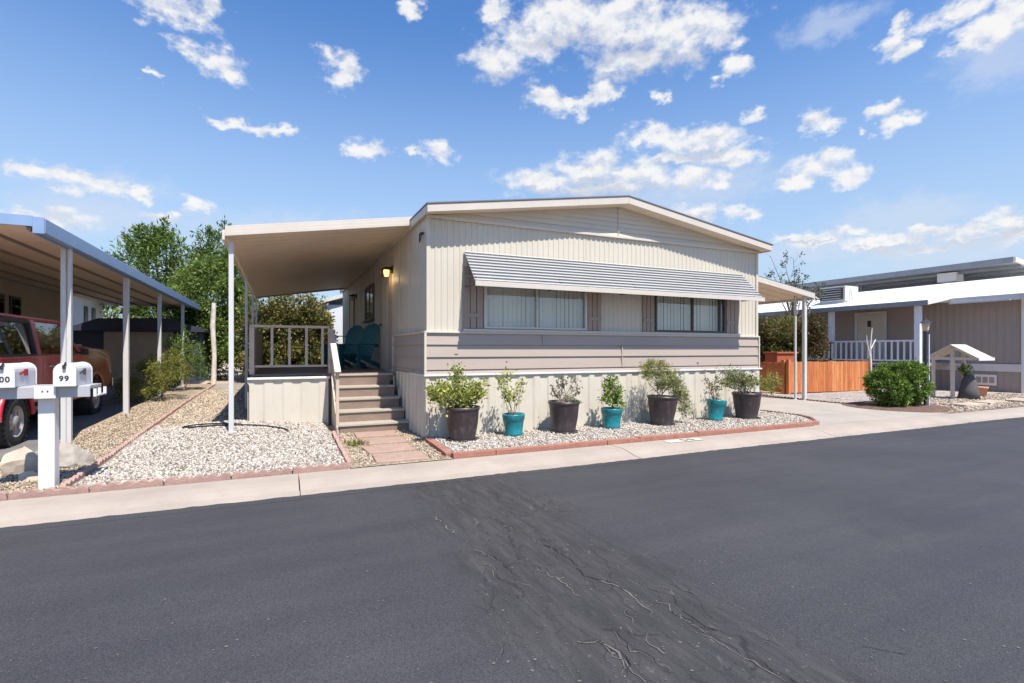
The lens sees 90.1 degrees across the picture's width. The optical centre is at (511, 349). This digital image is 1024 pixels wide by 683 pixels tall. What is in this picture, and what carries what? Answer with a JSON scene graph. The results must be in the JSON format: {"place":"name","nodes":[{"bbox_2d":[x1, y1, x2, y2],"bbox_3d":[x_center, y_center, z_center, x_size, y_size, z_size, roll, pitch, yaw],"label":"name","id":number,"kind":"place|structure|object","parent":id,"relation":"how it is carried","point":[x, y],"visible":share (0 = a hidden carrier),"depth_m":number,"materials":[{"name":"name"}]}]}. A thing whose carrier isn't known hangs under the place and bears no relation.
{"place":"outdoors","nodes":[
{"label":"outdoors","id":0,"kind":"place"},
{"bbox_2d":[0,385,179,459],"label":"driveway","id":1,"kind":"structure","parent":0,"point":[110,408],"depth_m":9.75,"materials":[{"name":"grey concrete"}]},
{"bbox_2d":[0,313,114,447],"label":"off road vehicle","id":2,"kind":"object","parent":1,"relation":"on","point":[19,341],"visible":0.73,"depth_m":7.92,"materials":[{"name":"red paint"}]},
{"bbox_2d":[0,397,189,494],"bbox_3d":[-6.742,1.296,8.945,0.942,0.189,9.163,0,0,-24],"label":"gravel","id":3,"kind":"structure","parent":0,"point":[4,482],"depth_m":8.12,"materials":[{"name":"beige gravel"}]},
{"bbox_2d":[155,389,246,426],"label":"gravel","id":4,"kind":"structure","parent":0,"point":[238,402],"depth_m":10.89,"materials":[{"name":"beige gravel"}]},
{"bbox_2d":[58,383,348,488],"bbox_3d":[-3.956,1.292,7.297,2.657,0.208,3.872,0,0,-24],"label":"gravel","id":5,"kind":"structure","parent":0,"point":[175,432],"depth_m":6.72,"materials":[{"name":"white gravel"}]},
{"bbox_2d":[210,303,216,384],"bbox_3d":[-9.835,-0.175,16.841,0.200,2.756,0.170,0,0,-24],"label":"wooden pole","id":6,"kind":"object","parent":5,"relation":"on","point":[213,344],"visible":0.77,"depth_m":16.79,"materials":[{"name":"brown wood"}]},
{"bbox_2d":[182,423,288,431],"bbox_3d":[-4.385,1.227,8.143,1.812,0.104,0.289,0,0,7],"label":"garden hose","id":7,"kind":"object","parent":5,"relation":"on","point":[208,425],"visible":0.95,"depth_m":8.17,"materials":[{"name":"black rubber"}]},
{"bbox_2d":[310,294,342,343],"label":"house","id":8,"kind":"structure","parent":0,"point":[335,305],"depth_m":20.46,"materials":[{"name":"white"}]},
{"bbox_2d":[0,361,1007,490],"bbox_3d":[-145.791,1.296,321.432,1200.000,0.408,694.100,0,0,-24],"label":"ground","id":9,"kind":"structure","parent":0,"point":[237,379],"depth_m":17.83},
{"bbox_2d":[0,277,59,344],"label":"neighbour home","id":10,"kind":"object","parent":9,"relation":"on","point":[21,298],"visible":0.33,"depth_m":13.00,"materials":[{"name":"beige paint"}]},
{"bbox_2d":[0,293,4,312],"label":"window","id":11,"kind":"structure","parent":10,"relation":"in","point":[2,296],"depth_m":11.36,"materials":[{"name":"black glass"}]},
{"bbox_2d":[9,295,20,314],"bbox_3d":[-11.620,-0.800,11.969,0.044,0.900,0.520,0,0,-24],"label":"window","id":12,"kind":"structure","parent":10,"relation":"in","point":[14,302],"depth_m":11.91,"materials":[{"name":"black glass"}]},
{"bbox_2d":[8,485,89,499],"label":"edging block","id":13,"kind":"structure","parent":9,"relation":"on","point":[38,493],"depth_m":4.88,"materials":[{"name":"pink concrete"}]},
{"bbox_2d":[59,472,84,488],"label":"edging block","id":14,"kind":"structure","parent":9,"relation":"on","point":[74,479],"depth_m":5.24,"materials":[{"name":"pink concrete"}]},
{"bbox_2d":[80,461,101,475],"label":"edging block","id":15,"kind":"structure","parent":9,"relation":"on","point":[91,468],"depth_m":5.77,"materials":[{"name":"pink concrete"}]},
{"bbox_2d":[73,296,115,324],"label":"white house","id":16,"kind":"structure","parent":9,"relation":"on","point":[85,310],"depth_m":19.83,"materials":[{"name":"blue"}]},
{"bbox_2d":[0,384,209,495],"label":"gravel strip","id":17,"kind":"object","parent":9,"relation":"on","point":[191,390],"visible":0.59,"depth_m":9.22,"materials":[{"name":"beige gravel"}]},
{"bbox_2d":[0,446,37,474],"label":"boulder","id":18,"kind":"object","parent":17,"relation":"on","point":[20,460],"visible":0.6,"depth_m":5.66,"materials":[{"name":"beige stone"}]},
{"bbox_2d":[18,471,37,482],"bbox_3d":[-5.062,1.368,5.408,0.246,0.203,0.283,0,0,-37],"label":"boulder","id":19,"kind":"object","parent":17,"relation":"on","point":[26,476],"visible":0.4,"depth_m":5.33,"materials":[{"name":"beige stone"}]},
{"bbox_2d":[0,383,106,489],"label":"mailbox stand","id":20,"kind":"object","parent":17,"relation":"on","point":[47,396],"visible":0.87,"depth_m":5.05,"materials":[{"name":"white wood"}]},
{"bbox_2d":[0,362,36,387],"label":"mailbox","id":21,"kind":"object","parent":20,"relation":"on","point":[13,375],"visible":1,"depth_m":4.92,"materials":[{"name":"metal"}]},
{"bbox_2d":[0,363,15,387],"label":"door","id":22,"kind":"structure","parent":21,"relation":"in","point":[6,370],"depth_m":4.82,"materials":[{"name":"metal"}]},
{"bbox_2d":[53,362,92,386],"bbox_3d":[-4.462,0.236,5.205,0.181,0.242,0.522,0,0,-24],"label":"mailbox","id":23,"kind":"object","parent":20,"relation":"on","point":[65,374],"visible":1,"depth_m":5.02,"materials":[{"name":"metal"}]},
{"bbox_2d":[53,362,76,386],"bbox_3d":[-4.365,0.236,4.988,0.179,0.242,0.048,0,0,-24],"label":"door","id":24,"kind":"structure","parent":23,"relation":"in","point":[62,369],"depth_m":4.99,"materials":[{"name":"metal"}]},
{"bbox_2d":[59,442,95,468],"bbox_3d":[-5.285,1.289,6.072,0.465,0.418,0.417,0,0,-9],"label":"boulder","id":25,"kind":"object","parent":17,"relation":"on","point":[71,455],"visible":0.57,"depth_m":5.99,"materials":[{"name":"beige stone"}]},
{"bbox_2d":[0,213,200,443],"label":"carport","id":26,"kind":"object","parent":17,"relation":"on","point":[42,252],"visible":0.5,"depth_m":9.30,"materials":[{"name":"beige paint"}]},
{"bbox_2d":[108,347,197,402],"bbox_3d":[-8.799,0.618,12.657,1.853,1.429,2.070,0,0,31],"label":"shrub","id":27,"kind":"object","parent":17,"relation":"on","point":[163,374],"visible":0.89,"depth_m":12.34,"materials":[{"name":"green plant"}]},
{"bbox_2d":[97,452,115,463],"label":"edging block","id":28,"kind":"structure","parent":9,"relation":"on","point":[107,457],"depth_m":6.30,"materials":[{"name":"pink concrete"}]},
{"bbox_2d":[90,478,163,492],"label":"edging block","id":29,"kind":"structure","parent":9,"relation":"on","point":[125,485],"depth_m":5.14,"materials":[{"name":"pink concrete"}]},
{"bbox_2d":[73,318,209,385],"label":"garden shed","id":30,"kind":"structure","parent":9,"relation":"on","point":[106,334],"depth_m":16.87,"materials":[{"name":"black metal"}]},
{"bbox_2d":[141,323,210,390],"bbox_3d":[-9.806,0.219,14.943,1.760,2.084,1.626,0,0,-24],"label":"shrub","id":31,"kind":"object","parent":9,"relation":"on","point":[190,357],"visible":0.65,"depth_m":15.03,"materials":[{"name":"green plant"}]},
{"bbox_2d":[99,215,260,372],"bbox_3d":[-14.889,-2.612,23.117,6.957,7.543,4.694,0,0,-24],"label":"broadleaf tree","id":32,"kind":"object","parent":9,"relation":"on","point":[148,247],"visible":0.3,"depth_m":22.50,"materials":[{"name":"green plant"}]},
{"bbox_2d":[164,472,230,485],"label":"edging block","id":33,"kind":"structure","parent":9,"relation":"on","point":[199,478],"depth_m":5.39,"materials":[{"name":"pink concrete"}]},
{"bbox_2d":[152,244,267,379],"bbox_3d":[-11.330,-1.412,19.450,4.543,5.328,2.966,0,0,-24],"label":"broadleaf tree","id":34,"kind":"object","parent":9,"relation":"on","point":[196,285],"visible":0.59,"depth_m":19.08,"materials":[{"name":"green plant"}]},
{"bbox_2d":[231,467,291,479],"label":"edging block","id":35,"kind":"structure","parent":9,"relation":"on","point":[260,473],"depth_m":5.64,"materials":[{"name":"pink concrete"}]},
{"bbox_2d":[234,293,337,378],"bbox_3d":[-8.248,-0.602,18.787,4.038,3.575,2.307,0,0,-24],"label":"bush","id":36,"kind":"object","parent":9,"relation":"on","point":[273,312],"visible":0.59,"depth_m":18.35,"materials":[{"name":"green plant"}]},
{"bbox_2d":[293,462,348,474],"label":"edging block","id":37,"kind":"structure","parent":9,"relation":"on","point":[319,468],"depth_m":5.90,"materials":[{"name":"pink concrete"}]},
{"bbox_2d":[247,325,408,433],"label":"porch deck","id":38,"kind":"structure","parent":9,"relation":"on","point":[347,399],"depth_m":9.13,"materials":[{"name":"beige paint"}]},
{"bbox_2d":[324,325,364,368],"bbox_3d":[-3.989,-0.092,12.279,0.690,1.042,0.898,0,0,28],"label":"adirondack chair","id":39,"kind":"object","parent":38,"relation":"on","point":[353,335],"visible":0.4,"depth_m":12.48,"materials":[{"name":"teal plastic"}]},
{"bbox_2d":[336,323,379,369],"bbox_3d":[-3.376,-0.092,11.459,0.690,1.042,0.898,0,0,28],"label":"adirondack chair","id":40,"kind":"object","parent":38,"relation":"on","point":[366,346],"visible":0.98,"depth_m":11.53,"materials":[{"name":"teal plastic"}]},
{"bbox_2d":[331,429,452,467],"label":"path gravel","id":41,"kind":"structure","parent":9,"relation":"on","point":[354,464],"depth_m":6.93,"materials":[{"name":"gravel"}]},
{"bbox_2d":[343,438,368,447],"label":"weed clump","id":42,"kind":"object","parent":41,"relation":"on","point":[354,442],"visible":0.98,"depth_m":7.39,"materials":[{"name":"green plant"}]},
{"bbox_2d":[354,430,397,438],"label":"path slab","id":43,"kind":"structure","parent":41,"relation":"on","point":[375,434],"depth_m":8.23,"materials":[{"name":"pink concrete"}]},
{"bbox_2d":[359,436,406,445],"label":"path slab","id":44,"kind":"structure","parent":41,"relation":"on","point":[386,440],"depth_m":7.69,"materials":[{"name":"pink concrete"}]},
{"bbox_2d":[362,443,415,454],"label":"path slab","id":45,"kind":"structure","parent":41,"relation":"on","point":[389,448],"depth_m":7.06,"materials":[{"name":"pink concrete"}]},
{"bbox_2d":[372,451,427,465],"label":"path slab","id":46,"kind":"structure","parent":41,"relation":"on","point":[398,457],"depth_m":6.47,"materials":[{"name":"pink concrete"}]},
{"bbox_2d":[437,447,450,456],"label":"edging block","id":47,"kind":"structure","parent":9,"relation":"on","point":[444,451],"depth_m":6.78,"materials":[{"name":"red brick"}]},
{"bbox_2d":[451,449,495,458],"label":"edging block","id":48,"kind":"structure","parent":9,"relation":"on","point":[473,453],"depth_m":6.66,"materials":[{"name":"red concrete"}]},
{"bbox_2d":[0,407,1023,527],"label":"kerb","id":49,"kind":"structure","parent":9,"relation":"on","point":[22,512],"depth_m":5.85,"materials":[{"name":"concrete"}]},
{"bbox_2d":[665,438,703,442],"bbox_3d":[2.643,1.386,7.875,0.680,0.006,0.180,0,0,-24],"label":"kerb number patch","id":50,"kind":"object","parent":49,"relation":"on","point":[681,440],"visible":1,"depth_m":7.85,"materials":[{"name":"paint"}]},
{"bbox_2d":[495,446,535,454],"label":"edging block","id":51,"kind":"structure","parent":9,"relation":"on","point":[512,450],"depth_m":6.89,"materials":[{"name":"red brick"}]},
{"bbox_2d":[535,442,572,451],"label":"edging block","id":52,"kind":"structure","parent":9,"relation":"on","point":[559,446],"depth_m":7.15,"materials":[{"name":"red concrete"}]},
{"bbox_2d":[340,195,772,437],"bbox_3d":[-0.467,-0.662,14.630,7.545,4.225,12.623,0,0,-24],"label":"mobile home","id":53,"kind":"object","parent":9,"relation":"on","point":[541,295],"visible":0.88,"depth_m":9.10,"materials":[{"name":"beige paint"}]},
{"bbox_2d":[222,217,411,432],"bbox_3d":[-4.963,-0.493,12.480,2.830,3.542,9.632,0,0,-24],"label":"porch cover","id":54,"kind":"object","parent":53,"relation":"attached to","point":[275,259],"visible":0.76,"depth_m":9.61,"materials":[{"name":"beige metal"}]},
{"bbox_2d":[349,297,354,362],"bbox_3d":[-5.008,-0.630,16.011,0.045,2.080,1.040,0,0,-24],"label":"door","id":55,"kind":"structure","parent":53,"relation":"in","point":[351,303],"depth_m":16.01,"materials":[{"name":"beige paint"}]},
{"bbox_2d":[362,283,374,322],"bbox_3d":[-3.629,-1.165,12.903,0.100,0.910,1.400,0,0,-24],"label":"window","id":56,"kind":"structure","parent":53,"relation":"in","point":[370,290],"depth_m":12.79,"materials":[{"name":"brown glass"}]},
{"bbox_2d":[379,271,390,369],"bbox_3d":[-2.722,-0.630,10.910,0.095,2.080,1.020,0,0,-24],"label":"door","id":57,"kind":"structure","parent":53,"relation":"in","point":[385,282],"depth_m":10.85,"materials":[{"name":"beige paint"}]},
{"bbox_2d":[484,269,586,329],"bbox_3d":[0.436,-0.895,8.785,2.012,1.090,0.150,0,0,-24],"label":"window","id":58,"kind":"structure","parent":53,"relation":"in","point":[504,308],"depth_m":8.79,"materials":[{"name":"glass"}]},
{"bbox_2d":[655,281,725,332],"bbox_3d":[3.547,-0.895,10.194,1.842,1.090,0.148,0,0,-24],"label":"window","id":59,"kind":"structure","parent":53,"relation":"in","point":[699,306],"depth_m":10.23,"materials":[{"name":"grey glass"}]},
{"bbox_2d":[570,440,606,447],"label":"edging block","id":60,"kind":"structure","parent":9,"relation":"on","point":[580,444],"depth_m":7.40,"materials":[{"name":"red brick"}]},
{"bbox_2d":[604,437,639,444],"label":"edging block","id":61,"kind":"structure","parent":9,"relation":"on","point":[623,440],"depth_m":7.63,"materials":[{"name":"red concrete"}]},
{"bbox_2d":[636,434,670,441],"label":"edging block","id":62,"kind":"structure","parent":9,"relation":"on","point":[645,438],"depth_m":7.89,"materials":[{"name":"red concrete"}]},
{"bbox_2d":[670,432,698,438],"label":"edging block","id":63,"kind":"structure","parent":9,"relation":"on","point":[683,435],"depth_m":8.15,"materials":[{"name":"red brick"}]},
{"bbox_2d":[695,429,725,436],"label":"edging block","id":64,"kind":"structure","parent":9,"relation":"on","point":[712,432],"depth_m":8.39,"materials":[{"name":"red brick"}]},
{"bbox_2d":[724,427,750,433],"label":"edging block","id":65,"kind":"structure","parent":9,"relation":"on","point":[738,430],"depth_m":8.64,"materials":[{"name":"red brick"}]},
{"bbox_2d":[750,425,774,431],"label":"edging block","id":66,"kind":"structure","parent":9,"relation":"on","point":[762,428],"depth_m":8.88,"materials":[{"name":"red brick"}]},
{"bbox_2d":[758,313,781,361],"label":"shrub","id":67,"kind":"object","parent":9,"relation":"on","point":[763,338],"visible":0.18,"depth_m":20.67,"materials":[{"name":"green plant"}]},
{"bbox_2d":[759,369,783,395],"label":"shrub","id":68,"kind":"object","parent":9,"relation":"on","point":[765,386],"visible":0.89,"depth_m":15.68,"materials":[{"name":"green plant"}]},
{"bbox_2d":[759,360,785,393],"bbox_3d":[8.284,0.860,17.950,0.117,1.080,3.300,0,0,-16],"label":"wooden fence","id":69,"kind":"object","parent":9,"relation":"on","point":[778,368],"visible":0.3,"depth_m":16.73,"materials":[{"name":"orange wood"}]},
{"bbox_2d":[763,352,798,362],"bbox_3d":[9.694,0.585,18.452,1.100,1.030,0.600,0,0,-24],"label":"garden bench","id":70,"kind":"object","parent":9,"relation":"on","point":[777,357],"visible":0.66,"depth_m":18.19,"materials":[{"name":"orange wood"}]},
{"bbox_2d":[773,423,797,429],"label":"edging block","id":71,"kind":"structure","parent":9,"relation":"on","point":[786,425],"depth_m":9.12,"materials":[{"name":"red brick"}]},
{"bbox_2d":[759,307,816,361],"bbox_3d":[11.043,-0.165,20.471,2.552,3.157,1.893,0,0,-24],"label":"shrub","id":72,"kind":"object","parent":9,"relation":"on","point":[783,331],"visible":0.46,"depth_m":20.23,"materials":[{"name":"green plant"}]},
{"bbox_2d":[764,249,825,319],"bbox_3d":[11.668,-1.461,21.162,2.930,5.729,1.645,0,0,-24],"label":"bare tree","id":73,"kind":"object","parent":9,"relation":"on","point":[795,285],"visible":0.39,"depth_m":21.11,"materials":[{"name":"brown plant"}]},
{"bbox_2d":[797,421,818,427],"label":"edging block","id":74,"kind":"structure","parent":9,"relation":"on","point":[806,424],"depth_m":9.38,"materials":[{"name":"red brick"}]},
{"bbox_2d":[797,310,833,361],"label":"shrub","id":75,"kind":"object","parent":9,"relation":"on","point":[816,333],"visible":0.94,"depth_m":19.55,"materials":[{"name":"green plant"}]},
{"bbox_2d":[786,359,869,393],"bbox_3d":[10.530,0.850,16.913,3.770,1.100,0.114,0,0,-20],"label":"wooden fence","id":76,"kind":"object","parent":9,"relation":"on","point":[828,376],"visible":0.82,"depth_m":16.88,"materials":[{"name":"orange wood"}]},
{"bbox_2d":[769,390,957,402],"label":"gravel yard","id":77,"kind":"structure","parent":9,"relation":"on","point":[848,396],"depth_m":15.60,"materials":[{"name":"grey gravel"}]},
{"bbox_2d":[866,330,875,400],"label":"dead branch","id":78,"kind":"object","parent":77,"relation":"on","point":[869,350],"visible":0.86,"depth_m":13.83,"materials":[{"name":"white wood"}]},
{"bbox_2d":[758,276,1023,392],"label":"neighbour house","id":79,"kind":"structure","parent":9,"relation":"on","point":[985,316],"depth_m":18.60,"materials":[{"name":"grey"}]},
{"bbox_2d":[820,286,857,303],"bbox_3d":[14.547,-2.330,22.676,0.971,0.900,1.315,0,0,-24],"label":"roof cooler","id":80,"kind":"object","parent":79,"relation":"on","point":[840,294],"visible":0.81,"depth_m":22.34,"materials":[{"name":"white metal"}]},
{"bbox_2d":[855,311,886,360],"bbox_3d":[14.671,-0.555,20.940,0.080,1.990,1.220,0,0,-24],"label":"door","id":81,"kind":"structure","parent":79,"relation":"in","point":[876,322],"depth_m":20.89,"materials":[{"name":"white metal"}]},
{"bbox_2d":[793,257,1023,295],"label":"metal carport","id":82,"kind":"object","parent":9,"relation":"on","point":[988,269],"visible":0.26,"depth_m":22.83,"materials":[{"name":"grey metal"}]},
{"bbox_2d":[922,392,1023,412],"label":"gravel yard","id":83,"kind":"structure","parent":9,"relation":"on","point":[973,409],"depth_m":13.76,"materials":[{"name":"beige gravel"}]},
{"bbox_2d":[859,357,935,406],"bbox_3d":[9.416,0.788,12.459,1.861,1.248,1.481,0,0,-24],"label":"bush","id":84,"kind":"object","parent":83,"relation":"on","point":[904,389],"visible":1,"depth_m":12.13,"materials":[{"name":"green plant"}]},
{"bbox_2d":[842,401,956,411],"bbox_3d":[9.424,1.357,12.510,2.300,0.054,2.300,0,0,-24],"label":"mulch patch","id":85,"kind":"object","parent":83,"relation":"on","point":[921,407],"visible":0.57,"depth_m":11.94,"materials":[{"name":"brown soil"}]},
{"bbox_2d":[920,318,931,405],"bbox_3d":[9.991,0.315,12.350,0.260,2.170,0.225,0,0,-24],"label":"lamp post","id":86,"kind":"object","parent":83,"relation":"on","point":[925,323],"visible":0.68,"depth_m":12.32,"materials":[{"name":"grey metal"}]},
{"bbox_2d":[930,344,994,398],"bbox_3d":[12.778,0.620,14.635,0.815,1.560,1.300,0,0,-24],"label":"wishing well","id":87,"kind":"object","parent":83,"relation":"on","point":[965,350],"visible":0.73,"depth_m":14.52,"materials":[{"name":"beige paint"}]},
{"bbox_2d":[956,362,980,399],"bbox_3d":[12.944,0.871,14.516,0.552,1.057,0.533,0,0,-24],"label":"covered planter","id":88,"kind":"object","parent":83,"relation":"on","point":[968,388],"visible":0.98,"depth_m":14.40,"materials":[{"name":"grey fabric"}]},
{"bbox_2d":[950,402,987,406],"bbox_3d":[11.357,1.360,12.728,0.996,0.060,0.399,0,0,-24],"label":"stepping stone","id":89,"kind":"object","parent":83,"relation":"on","point":[970,404],"visible":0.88,"depth_m":12.63,"materials":[{"name":"beige stone"}]},
{"bbox_2d":[978,386,988,396],"bbox_3d":[13.887,1.235,15.138,0.340,0.300,0.340,0,0,-24],"label":"clay pot","id":90,"kind":"object","parent":83,"relation":"on","point":[983,390],"visible":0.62,"depth_m":15.02,"materials":[{"name":"ceramic"}]},
{"bbox_2d":[973,400,1004,404],"bbox_3d":[12.409,1.360,13.315,0.996,0.060,0.399,0,0,-31],"label":"stepping stone","id":91,"kind":"object","parent":83,"relation":"on","point":[989,402],"visible":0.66,"depth_m":13.21,"materials":[{"name":"beige stone"}]},
{"bbox_2d":[0,419,1023,682],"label":"road","id":92,"kind":"structure","parent":0,"point":[914,495],"depth_m":3.27,"materials":[{"name":"grey asphalt"}]},
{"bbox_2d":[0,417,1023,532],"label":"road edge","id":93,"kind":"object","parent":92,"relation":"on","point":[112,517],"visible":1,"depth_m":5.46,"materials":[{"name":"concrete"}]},
{"bbox_2d":[1,482,1022,682],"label":"cracked asphalt patch","id":94,"kind":"object","parent":92,"relation":"on","point":[612,653],"visible":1,"depth_m":2.71,"materials":[{"name":"grey asphalt"}]},
{"bbox_2d":[440,496,906,681],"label":"road cracks","id":95,"kind":"object","parent":92,"relation":"on","point":[637,619],"visible":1,"depth_m":2.66,"materials":[{"name":"grey asphalt"}]},
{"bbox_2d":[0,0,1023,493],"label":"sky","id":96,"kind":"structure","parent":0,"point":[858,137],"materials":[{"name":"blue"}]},
{"bbox_2d":[430,411,811,451],"bbox_3d":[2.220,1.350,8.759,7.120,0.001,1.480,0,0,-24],"label":"gravel bed","id":97,"kind":"object","parent":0,"point":[584,435],"visible":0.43,"depth_m":8.07,"materials":[{"name":"grey gravel"}]},
{"bbox_2d":[423,354,490,441],"bbox_3d":[-0.818,0.699,7.661,1.074,1.297,0.750,0,0,-24],"label":"potted plant","id":98,"kind":"object","parent":97,"relation":"on","point":[462,419],"visible":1,"depth_m":7.53,"materials":[{"name":"green plant"}]},
{"bbox_2d":[495,361,526,436],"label":"potted plant","id":99,"kind":"object","parent":97,"relation":"on","point":[513,423],"visible":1,"depth_m":7.98,"materials":[{"name":"green plant"}]},
{"bbox_2d":[548,373,582,433],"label":"potted plant","id":100,"kind":"object","parent":97,"relation":"on","point":[564,414],"visible":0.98,"depth_m":8.26,"materials":[{"name":"green plant"}]},
{"bbox_2d":[595,374,626,428],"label":"potted plant","id":101,"kind":"object","parent":97,"relation":"on","point":[611,415],"visible":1,"depth_m":8.72,"materials":[{"name":"green plant"}]},
{"bbox_2d":[637,357,695,425],"bbox_3d":[2.814,0.736,9.286,1.303,1.238,0.622,0,0,-24],"label":"potted plant","id":102,"kind":"object","parent":97,"relation":"on","point":[662,409],"visible":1,"depth_m":9.17,"materials":[{"name":"green plant"}]},
{"bbox_2d":[697,362,726,420],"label":"potted plant","id":103,"kind":"object","parent":97,"relation":"on","point":[716,408],"visible":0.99,"depth_m":9.66,"materials":[{"name":"green plant"}]},
{"bbox_2d":[715,364,762,419],"bbox_3d":[4.458,0.805,10.048,1.085,1.087,0.612,0,0,-24],"label":"potted plant","id":104,"kind":"object","parent":97,"relation":"on","point":[746,404],"visible":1,"depth_m":9.93,"materials":[{"name":"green plant"}]},
{"bbox_2d":[759,396,948,425],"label":"driveway","id":105,"kind":"structure","parent":0,"point":[825,413],"depth_m":11.56,"materials":[{"name":"concrete"}]},
{"bbox_2d":[758,276,815,399],"bbox_3d":[4.852,-0.420,16.997,4.220,3.640,8.050,0,0,-24],"label":"carport","id":106,"kind":"object","parent":105,"relation":"on","point":[770,291],"visible":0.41,"depth_m":14.23,"materials":[{"name":"beige paint"}]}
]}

